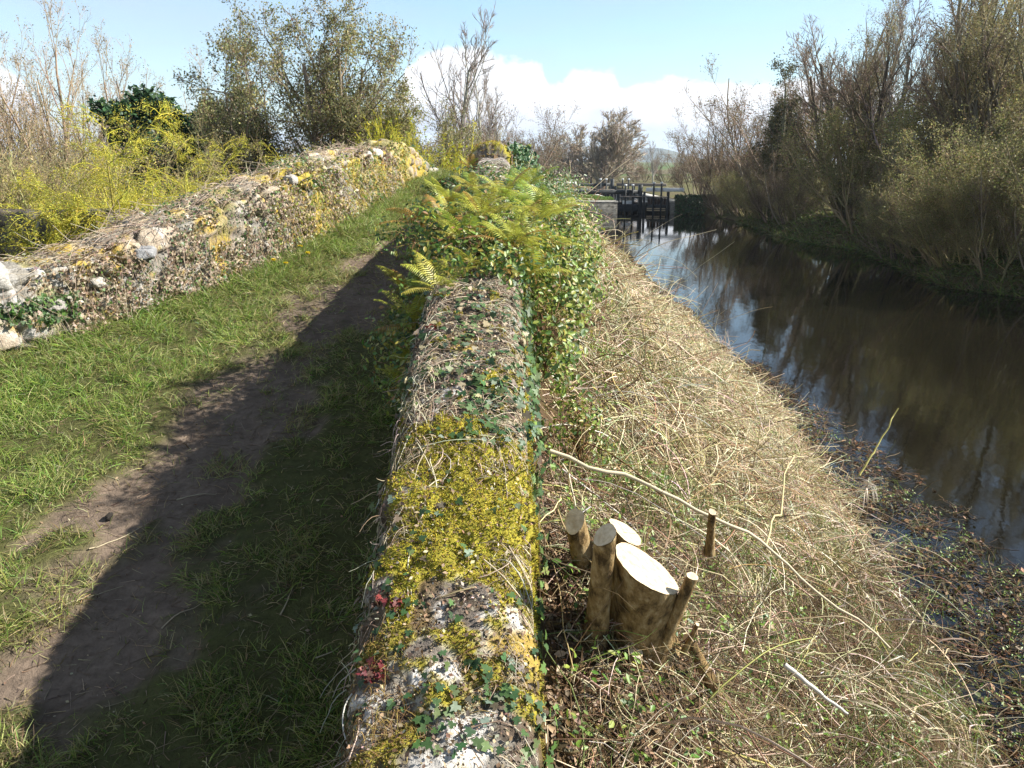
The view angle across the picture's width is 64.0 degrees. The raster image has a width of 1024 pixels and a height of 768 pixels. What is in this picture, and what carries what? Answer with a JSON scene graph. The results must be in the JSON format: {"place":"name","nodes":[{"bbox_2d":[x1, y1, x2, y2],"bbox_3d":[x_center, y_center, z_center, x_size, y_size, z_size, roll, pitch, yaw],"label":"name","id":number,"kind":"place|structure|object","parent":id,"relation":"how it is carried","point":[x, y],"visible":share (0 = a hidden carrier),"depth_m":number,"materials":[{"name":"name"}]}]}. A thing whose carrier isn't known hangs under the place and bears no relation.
{"place":"outdoors","nodes":[
{"label":"outdoors","id":0,"kind":"place"},
{"bbox_2d":[0,196,438,767],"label":"path","id":1,"kind":"structure","parent":0,"point":[88,640],"depth_m":3.81,"materials":[{"name":"soil"}]},
{"bbox_2d":[0,243,422,767],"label":"dead stem litter","id":2,"kind":"object","parent":1,"relation":"on","point":[250,614],"visible":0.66,"depth_m":3.69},
{"bbox_2d":[0,164,466,767],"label":"grass","id":3,"kind":"structure","parent":1,"relation":"on","point":[280,274],"depth_m":4.90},
{"bbox_2d":[0,0,1022,160],"label":"sky","id":4,"kind":"structure","parent":0,"point":[637,56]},
{"bbox_2d":[23,162,1023,296],"bbox_3d":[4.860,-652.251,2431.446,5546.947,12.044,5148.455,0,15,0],"label":"ground","id":5,"kind":"structure","parent":0,"point":[711,213],"depth_m":62.17,"materials":[{"name":"plant"}]},
{"bbox_2d":[0,15,55,206],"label":"bare tree","id":6,"kind":"object","parent":5,"relation":"on","point":[13,93],"visible":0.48,"depth_m":31.95,"materials":[{"name":"brown plant"}]},
{"bbox_2d":[0,113,118,209],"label":"scrub bush","id":7,"kind":"object","parent":5,"relation":"on","point":[13,178],"visible":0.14,"depth_m":14.17,"materials":[{"name":"yellow plant"}]},
{"bbox_2d":[0,208,120,260],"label":"stone wall","id":8,"kind":"structure","parent":5,"relation":"on","point":[42,228],"depth_m":10.99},
{"bbox_2d":[0,49,122,208],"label":"bare tree","id":9,"kind":"object","parent":5,"relation":"on","point":[84,99],"visible":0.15,"depth_m":32.69,"materials":[{"name":"brown plant"}]},
{"bbox_2d":[0,0,123,207],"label":"bare tree","id":10,"kind":"object","parent":5,"relation":"on","point":[16,123],"visible":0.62,"depth_m":30.05,"materials":[{"name":"brown plant"}]},
{"bbox_2d":[0,96,132,206],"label":"scrub bush","id":11,"kind":"object","parent":5,"relation":"on","point":[78,144],"visible":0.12,"depth_m":18.21,"materials":[{"name":"yellow plant"}]},
{"bbox_2d":[0,133,176,252],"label":"bush","id":12,"kind":"object","parent":5,"relation":"on","point":[47,193],"visible":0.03,"depth_m":11.45,"materials":[{"name":"yellow plant"}]},
{"bbox_2d":[0,112,178,208],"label":"scrub bush","id":13,"kind":"object","parent":5,"relation":"on","point":[69,149],"visible":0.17,"depth_m":18.68,"materials":[{"name":"yellow plant"}]},
{"bbox_2d":[0,97,251,209],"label":"scrub bush","id":14,"kind":"object","parent":5,"relation":"on","point":[56,181],"visible":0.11,"depth_m":15.19,"materials":[{"name":"yellow plant"}]},
{"bbox_2d":[0,127,254,219],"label":"weeping willow","id":15,"kind":"object","parent":5,"relation":"on","point":[180,160],"visible":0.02,"depth_m":15.38,"materials":[{"name":"yellow plant"}]},
{"bbox_2d":[34,18,220,196],"bbox_3d":[-13.891,-8.734,29.974,4.816,8.016,5.951,5,16,17],"label":"bare tree","id":16,"kind":"object","parent":5,"relation":"on","point":[118,90],"visible":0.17,"depth_m":28.23,"materials":[{"name":"brown plant"}]},
{"bbox_2d":[1,122,262,212],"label":"scrub bush","id":17,"kind":"object","parent":5,"relation":"on","point":[162,159],"visible":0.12,"depth_m":19.75,"materials":[{"name":"yellow plant"}]},
{"bbox_2d":[0,126,277,208],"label":"scrub bush","id":18,"kind":"object","parent":5,"relation":"on","point":[107,181],"visible":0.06,"depth_m":16.14,"materials":[{"name":"yellow plant"}]},
{"bbox_2d":[80,82,202,206],"bbox_3d":[-11.158,-6.709,26.699,3.567,5.955,4.995,14,21,43],"label":"evergreen tree","id":19,"kind":"object","parent":5,"relation":"on","point":[107,108],"visible":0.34,"depth_m":25.59,"materials":[{"name":"green plant"}]},
{"bbox_2d":[0,93,428,260],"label":"weeping willow","id":20,"kind":"object","parent":5,"relation":"on","point":[75,218],"visible":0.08,"depth_m":10.92,"materials":[{"name":"yellow plant"}]},
{"bbox_2d":[0,139,437,352],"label":"stone wall","id":21,"kind":"structure","parent":5,"relation":"on","point":[9,285],"depth_m":6.89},
{"bbox_2d":[0,137,404,356],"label":"dry creeper stems","id":22,"kind":"object","parent":21,"relation":"attached to","point":[101,230],"visible":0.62,"depth_m":6.99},
{"bbox_2d":[0,138,433,334],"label":"wall creeper","id":23,"kind":"object","parent":21,"relation":"attached to","point":[74,302],"depth_m":7.12,"materials":[{"name":"beige plant"}]},
{"bbox_2d":[183,97,274,189],"bbox_3d":[-9.481,-6.679,27.339,4.746,5.541,3.388,27,30,59],"label":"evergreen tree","id":24,"kind":"object","parent":5,"relation":"on","point":[187,120],"visible":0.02,"depth_m":25.68,"materials":[{"name":"green plant"}]},
{"bbox_2d":[171,0,425,192],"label":"willow tree","id":25,"kind":"object","parent":5,"relation":"on","point":[311,110],"visible":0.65,"depth_m":21.50,"materials":[{"name":"green plant"}]},
{"bbox_2d":[306,59,487,172],"bbox_3d":[-3.486,-6.465,24.576,5.274,6.380,7.707,5,16,20],"label":"willow tree","id":26,"kind":"object","parent":5,"relation":"on","point":[444,127],"visible":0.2,"depth_m":22.09,"materials":[{"name":"green plant"}]},
{"bbox_2d":[352,102,500,173],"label":"osier bush","id":27,"kind":"object","parent":5,"relation":"on","point":[378,128],"visible":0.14,"depth_m":20.45,"materials":[{"name":"yellow plant"}]},
{"bbox_2d":[345,140,544,767],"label":"stone wall","id":28,"kind":"structure","parent":5,"relation":"on","point":[467,760],"depth_m":2.10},
{"bbox_2d":[356,656,388,683],"bbox_3d":[-0.327,0.689,1.939,0.086,0.060,0.086,0,15,0],"label":"red rosette","id":29,"kind":"object","parent":28,"relation":"attached to","point":[370,673],"visible":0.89,"depth_m":1.93,"materials":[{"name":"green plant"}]},
{"bbox_2d":[373,290,426,331],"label":"fern","id":30,"kind":"object","parent":28,"relation":"on","point":[414,317],"visible":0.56,"depth_m":4.17,"materials":[{"name":"green plant"}]},
{"bbox_2d":[313,142,543,767],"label":"dry creeper stems","id":31,"kind":"object","parent":28,"relation":"attached to","point":[506,423],"visible":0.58,"depth_m":2.32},
{"bbox_2d":[400,252,476,294],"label":"fern","id":32,"kind":"object","parent":28,"relation":"attached to","point":[436,281],"visible":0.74,"depth_m":3.95,"materials":[{"name":"green plant"}]},
{"bbox_2d":[344,139,547,767],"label":"moss","id":33,"kind":"object","parent":28,"relation":"on","point":[501,495],"visible":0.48,"depth_m":2.30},
{"bbox_2d":[338,261,561,767],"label":"ivy","id":34,"kind":"object","parent":28,"relation":"attached to","point":[532,382],"visible":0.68,"depth_m":2.73,"materials":[{"name":"green plant"}]},
{"bbox_2d":[425,207,488,239],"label":"fern","id":35,"kind":"object","parent":28,"relation":"on","point":[471,217],"visible":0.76,"depth_m":4.42,"materials":[{"name":"green plant"}]},
{"bbox_2d":[361,191,578,424],"bbox_3d":[-0.254,-0.501,4.870,1.209,1.222,3.511,0,15,0],"label":"shrub","id":36,"kind":"object","parent":28,"relation":"on","point":[501,252],"visible":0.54,"depth_m":4.27,"materials":[{"name":"green plant"}]},
{"bbox_2d":[465,220,543,247],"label":"fern","id":37,"kind":"object","parent":36,"relation":"on","point":[507,231],"visible":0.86,"depth_m":4.22,"materials":[{"name":"green plant"}]},
{"bbox_2d":[477,207,562,245],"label":"fern","id":38,"kind":"object","parent":36,"relation":"on","point":[524,213],"visible":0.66,"depth_m":4.43,"materials":[{"name":"green plant"}]},
{"bbox_2d":[489,184,571,221],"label":"fern","id":39,"kind":"object","parent":36,"relation":"on","point":[547,211],"visible":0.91,"depth_m":4.58,"materials":[{"name":"green plant"}]},
{"bbox_2d":[451,186,518,215],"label":"fern","id":40,"kind":"object","parent":28,"relation":"on","point":[482,206],"visible":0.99,"depth_m":4.62,"materials":[{"name":"green plant"}]},
{"bbox_2d":[479,238,570,278],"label":"fern","id":41,"kind":"object","parent":28,"relation":"on","point":[535,266],"visible":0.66,"depth_m":4.08,"materials":[{"name":"green plant"}]},
{"bbox_2d":[506,141,550,176],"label":"ivy clump","id":42,"kind":"object","parent":28,"relation":"attached to","point":[521,152],"visible":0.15,"depth_m":12.17,"materials":[{"name":"green plant"}]},
{"bbox_2d":[501,165,559,186],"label":"fern","id":43,"kind":"object","parent":28,"relation":"attached to","point":[513,176],"visible":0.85,"depth_m":5.58,"materials":[{"name":"green plant"}]},
{"bbox_2d":[497,178,569,210],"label":"fern","id":44,"kind":"object","parent":28,"relation":"on","point":[520,196],"visible":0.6,"depth_m":5.00,"materials":[{"name":"green plant"}]},
{"bbox_2d":[410,1,498,173],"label":"ash tree","id":45,"kind":"object","parent":5,"relation":"on","point":[466,95],"visible":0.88,"depth_m":28.01,"materials":[{"name":"brown plant"}]},
{"bbox_2d":[455,64,512,146],"bbox_3d":[-0.883,-8.787,30.001,2.132,6.345,2.512,-7,10,-24],"label":"ash tree","id":46,"kind":"object","parent":5,"relation":"on","point":[480,121],"visible":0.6,"depth_m":29.95,"materials":[{"name":"brown plant"}]},
{"bbox_2d":[417,95,589,172],"bbox_3d":[-1.245,-10.941,39.730,8.884,6.247,8.203,8,17,27],"label":"thicket bush","id":47,"kind":"object","parent":5,"relation":"on","point":[551,138],"visible":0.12,"depth_m":39.76,"materials":[{"name":"brown plant"}]},
{"bbox_2d":[579,194,617,213],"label":"stone wall","id":48,"kind":"structure","parent":5,"relation":"on","point":[607,206],"depth_m":69.98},
{"bbox_2d":[574,184,643,213],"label":"lock gate","id":49,"kind":"structure","parent":48,"relation":"attached to","point":[624,208],"depth_m":70.64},
{"bbox_2d":[549,107,648,187],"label":"bare tree","id":50,"kind":"object","parent":5,"relation":"on","point":[617,148],"visible":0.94,"depth_m":116.44,"materials":[{"name":"brown plant"}]},
{"bbox_2d":[634,193,674,213],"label":"lock wall","id":51,"kind":"structure","parent":5,"relation":"on","point":[671,206],"depth_m":70.67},
{"bbox_2d":[642,182,683,213],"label":"lock gate","id":52,"kind":"structure","parent":51,"relation":"attached to","point":[660,204],"depth_m":70.75,"materials":[{"name":"brown wood"}]},
{"bbox_2d":[674,193,724,214],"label":"ivy clump","id":53,"kind":"object","parent":51,"relation":"attached to","point":[686,204],"visible":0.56,"depth_m":69.32,"materials":[{"name":"green plant"}]},
{"bbox_2d":[653,121,755,194],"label":"thicket bush","id":54,"kind":"object","parent":5,"relation":"on","point":[678,178],"visible":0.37,"depth_m":72.71,"materials":[{"name":"brown plant"}]},
{"bbox_2d":[685,160,763,215],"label":"thicket bush","id":55,"kind":"object","parent":5,"relation":"on","point":[709,201],"visible":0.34,"depth_m":65.15,"materials":[{"name":"brown plant"}]},
{"bbox_2d":[700,166,762,216],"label":"sallow bush","id":56,"kind":"object","parent":5,"relation":"on","point":[733,196],"visible":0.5,"depth_m":60.59,"materials":[{"name":"green plant"}]},
{"bbox_2d":[667,83,801,204],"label":"thicket bush","id":57,"kind":"object","parent":5,"relation":"on","point":[710,173],"visible":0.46,"depth_m":65.40,"materials":[{"name":"brown plant"}]},
{"bbox_2d":[720,166,777,218],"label":"sallow bush","id":58,"kind":"object","parent":5,"relation":"on","point":[745,195],"visible":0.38,"depth_m":55.48,"materials":[{"name":"green plant"}]},
{"bbox_2d":[687,93,819,194],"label":"thicket bush","id":59,"kind":"object","parent":5,"relation":"on","point":[751,129],"visible":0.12,"depth_m":69.33,"materials":[{"name":"brown plant"}]},
{"bbox_2d":[724,151,831,222],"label":"thicket bush","id":60,"kind":"object","parent":5,"relation":"on","point":[758,203],"visible":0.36,"depth_m":53.60,"materials":[{"name":"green plant"}]},
{"bbox_2d":[748,53,828,193],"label":"ivy clad tree","id":61,"kind":"object","parent":5,"relation":"on","point":[775,126],"visible":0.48,"depth_m":53.29,"materials":[{"name":"green plant"}]},
{"bbox_2d":[679,23,900,204],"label":"thicket bush","id":62,"kind":"object","parent":5,"relation":"on","point":[741,130],"visible":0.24,"depth_m":59.07,"materials":[{"name":"brown plant"}]},
{"bbox_2d":[756,128,827,207],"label":"ivy clad tree","id":63,"kind":"object","parent":5,"relation":"on","point":[766,156],"visible":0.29,"depth_m":53.44,"materials":[{"name":"green plant"}]},
{"bbox_2d":[749,145,836,224],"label":"thicket bush","id":64,"kind":"object","parent":5,"relation":"on","point":[769,200],"visible":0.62,"depth_m":49.54,"materials":[{"name":"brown plant"}]},
{"bbox_2d":[773,96,926,220],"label":"sallow bush","id":65,"kind":"object","parent":5,"relation":"on","point":[861,173],"visible":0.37,"depth_m":42.74,"materials":[{"name":"green plant"}]},
{"bbox_2d":[770,0,935,215],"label":"bare tree","id":66,"kind":"object","parent":5,"relation":"on","point":[825,92],"visible":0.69,"depth_m":42.71,"materials":[{"name":"brown plant"}]},
{"bbox_2d":[772,12,935,209],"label":"bare tree","id":67,"kind":"object","parent":5,"relation":"on","point":[814,100],"visible":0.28,"depth_m":50.63,"materials":[{"name":"brown plant"}]},
{"bbox_2d":[780,78,953,233],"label":"sallow bush","id":68,"kind":"object","parent":5,"relation":"on","point":[839,141],"visible":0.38,"depth_m":42.66,"materials":[{"name":"green plant"}]},
{"bbox_2d":[735,205,1023,297],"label":"bank grass","id":69,"kind":"structure","parent":5,"relation":"on","point":[928,273],"depth_m":34.83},
{"bbox_2d":[843,175,917,253],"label":"sallow bush","id":70,"kind":"object","parent":5,"relation":"on","point":[860,216],"visible":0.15,"depth_m":35.69,"materials":[{"name":"green plant"}]},
{"bbox_2d":[840,179,922,259],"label":"thicket bush","id":71,"kind":"object","parent":5,"relation":"on","point":[873,238],"visible":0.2,"depth_m":35.98,"materials":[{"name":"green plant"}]},
{"bbox_2d":[839,12,939,215],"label":"sallow tree","id":72,"kind":"object","parent":5,"relation":"on","point":[866,96],"visible":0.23,"depth_m":45.39,"materials":[{"name":"brown plant"}]},
{"bbox_2d":[835,0,954,207],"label":"sallow tree","id":73,"kind":"object","parent":5,"relation":"on","point":[879,42],"visible":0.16,"depth_m":48.04,"materials":[{"name":"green plant"}]},
{"bbox_2d":[849,153,944,245],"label":"thicket bush","id":74,"kind":"object","parent":5,"relation":"on","point":[866,166],"visible":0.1,"depth_m":36.40,"materials":[{"name":"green plant"}]},
{"bbox_2d":[857,0,946,179],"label":"ash tree","id":75,"kind":"object","parent":5,"relation":"on","point":[901,34],"visible":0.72,"depth_m":39.85,"materials":[{"name":"brown plant"}]},
{"bbox_2d":[860,173,980,262],"bbox_3d":[16.933,-6.996,33.788,4.924,3.783,4.442,8,17,28],"label":"sallow bush","id":76,"kind":"object","parent":5,"relation":"on","point":[879,230],"visible":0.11,"depth_m":33.76,"materials":[{"name":"green plant"}]},
{"bbox_2d":[851,74,1023,191],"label":"sallow bush","id":77,"kind":"object","parent":5,"relation":"on","point":[927,138],"visible":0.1,"depth_m":34.63,"materials":[{"name":"green plant"}]},
{"bbox_2d":[857,150,1021,266],"bbox_3d":[15.582,-6.207,29.177,4.958,4.222,5.495,-3,15,-12],"label":"sallow bush","id":78,"kind":"object","parent":5,"relation":"on","point":[929,231],"visible":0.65,"depth_m":29.32,"materials":[{"name":"green plant"}]},
{"bbox_2d":[878,160,1006,257],"bbox_3d":[16.639,-6.721,31.296,5.412,3.805,4.997,2,15,8],"label":"thicket bush","id":79,"kind":"object","parent":5,"relation":"on","point":[894,207],"visible":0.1,"depth_m":31.35,"materials":[{"name":"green plant"}]},
{"bbox_2d":[864,104,1023,249],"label":"sallow bush","id":80,"kind":"object","parent":5,"relation":"on","point":[970,155],"visible":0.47,"depth_m":28.68,"materials":[{"name":"green plant"}]},
{"bbox_2d":[865,41,1023,193],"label":"sallow bush","id":81,"kind":"object","parent":5,"relation":"on","point":[904,119],"visible":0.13,"depth_m":34.68,"materials":[{"name":"green plant"}]},
{"bbox_2d":[879,0,1023,184],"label":"bare tree","id":82,"kind":"object","parent":5,"relation":"on","point":[923,98],"visible":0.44,"depth_m":33.63,"materials":[{"name":"brown plant"}]},
{"bbox_2d":[898,123,1023,246],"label":"sallow bush","id":83,"kind":"object","parent":5,"relation":"on","point":[906,183],"visible":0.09,"depth_m":31.65,"materials":[{"name":"green plant"}]},
{"bbox_2d":[905,0,1023,159],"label":"bare tree","id":84,"kind":"object","parent":5,"relation":"on","point":[992,90],"visible":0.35,"depth_m":32.92,"materials":[{"name":"brown plant"}]},
{"bbox_2d":[909,11,1023,185],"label":"sallow tree","id":85,"kind":"object","parent":5,"relation":"on","point":[932,113],"visible":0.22,"depth_m":34.92,"materials":[{"name":"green plant"}]},
{"bbox_2d":[916,0,1016,131],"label":"sallow tree","id":86,"kind":"object","parent":5,"relation":"on","point":[971,10],"visible":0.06,"depth_m":43.49,"materials":[{"name":"green plant"}]},
{"bbox_2d":[911,142,1023,257],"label":"thicket bush","id":87,"kind":"object","parent":5,"relation":"on","point":[982,208],"visible":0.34,"depth_m":27.65,"materials":[{"name":"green plant"}]},
{"bbox_2d":[915,0,1023,174],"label":"sallow tree","id":88,"kind":"object","parent":5,"relation":"on","point":[972,103],"visible":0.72,"depth_m":32.92,"materials":[{"name":"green plant"}]},
{"bbox_2d":[924,178,1023,281],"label":"sallow bush","id":89,"kind":"object","parent":5,"relation":"on","point":[975,260],"visible":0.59,"depth_m":27.60,"materials":[{"name":"green plant"}]},
{"bbox_2d":[929,0,1023,148],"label":"sallow tree","id":90,"kind":"object","parent":5,"relation":"on","point":[1012,63],"visible":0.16,"depth_m":36.44,"materials":[{"name":"green plant"}]},
{"bbox_2d":[941,108,1023,256],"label":"sallow bush","id":91,"kind":"object","parent":5,"relation":"on","point":[1020,174],"visible":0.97,"depth_m":25.61,"materials":[{"name":"green plant"}]},
{"bbox_2d":[957,145,1022,242],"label":"sallow bush","id":92,"kind":"object","parent":5,"relation":"on","point":[986,169],"visible":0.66,"depth_m":27.38,"materials":[{"name":"green plant"}]},
{"bbox_2d":[979,0,1023,159],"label":"sallow tree","id":93,"kind":"object","parent":5,"relation":"on","point":[1016,37],"visible":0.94,"depth_m":25.24,"materials":[{"name":"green plant"}]},
{"bbox_2d":[494,154,985,767],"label":"canal bank","id":94,"kind":"structure","parent":0,"point":[576,644],"depth_m":2.45,"materials":[{"name":"soil"}]},
{"bbox_2d":[405,161,598,227],"bbox_3d":[0.022,-1.664,8.048,1.755,1.008,5.340,0,15,0],"label":"shrub","id":95,"kind":"object","parent":94,"relation":"on","point":[552,188],"visible":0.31,"depth_m":6.96,"materials":[{"name":"green plant"}]},
{"bbox_2d":[519,188,618,407],"bbox_3d":[0.332,-0.768,5.569,0.997,1.018,4.508,0,15,0],"label":"shrub","id":96,"kind":"object","parent":94,"relation":"on","point":[553,295],"visible":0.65,"depth_m":4.54,"materials":[{"name":"green plant"}]},
{"bbox_2d":[541,365,623,506],"bbox_3d":[0.276,0.459,3.686,0.404,0.825,2.032,3,15,10],"label":"shrub","id":97,"kind":"object","parent":94,"relation":"on","point":[581,420],"visible":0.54,"depth_m":4.04,"materials":[{"name":"green plant"}]},
{"bbox_2d":[565,508,697,674],"bbox_3d":[0.337,0.571,2.466,0.344,0.580,0.594,-3,15,-10],"label":"coppice stump","id":98,"kind":"object","parent":94,"relation":"on","point":[617,556],"visible":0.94,"depth_m":2.27,"materials":[{"name":"wood"}]},
{"bbox_2d":[682,633,723,697],"bbox_3d":[0.577,0.845,2.478,0.154,0.239,0.053,-4,16,-16],"label":"cut stick","id":99,"kind":"object","parent":94,"relation":"on","point":[693,649],"visible":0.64,"depth_m":2.46,"materials":[{"name":"wood"}]},
{"bbox_2d":[703,509,715,557],"bbox_3d":[0.694,0.515,2.844,0.043,0.206,0.105,2,15,7],"label":"cut stick","id":100,"kind":"object","parent":94,"relation":"on","point":[709,549],"visible":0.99,"depth_m":2.83,"materials":[{"name":"wood"}]},
{"bbox_2d":[549,449,890,648],"bbox_3d":[0.750,0.594,2.929,1.243,0.719,0.053,1,15,4],"label":"cane","id":101,"kind":"object","parent":94,"relation":"on","point":[591,468],"visible":0.99,"depth_m":2.89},
{"bbox_2d":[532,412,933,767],"bbox_3d":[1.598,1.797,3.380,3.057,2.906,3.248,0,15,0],"label":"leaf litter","id":102,"kind":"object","parent":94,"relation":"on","point":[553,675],"visible":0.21,"depth_m":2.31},
{"bbox_2d":[511,147,1023,767],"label":"dead bramble thatch","id":103,"kind":"object","parent":94,"relation":"on","point":[763,465],"visible":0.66,"depth_m":5.21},
{"bbox_2d":[532,199,1023,767],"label":"bramble leaves","id":104,"kind":"object","parent":94,"relation":"on","point":[716,611],"visible":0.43,"depth_m":4.60,"materials":[{"name":"beige plant"}]},
{"bbox_2d":[589,202,1023,767],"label":"water","id":105,"kind":"structure","parent":0,"point":[868,346],"depth_m":17.21,"materials":[{"name":"black liquid"}]},
{"bbox_2d":[733,357,1023,767],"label":"floating weed","id":106,"kind":"object","parent":105,"relation":"on","point":[1017,683],"visible":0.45,"depth_m":8.30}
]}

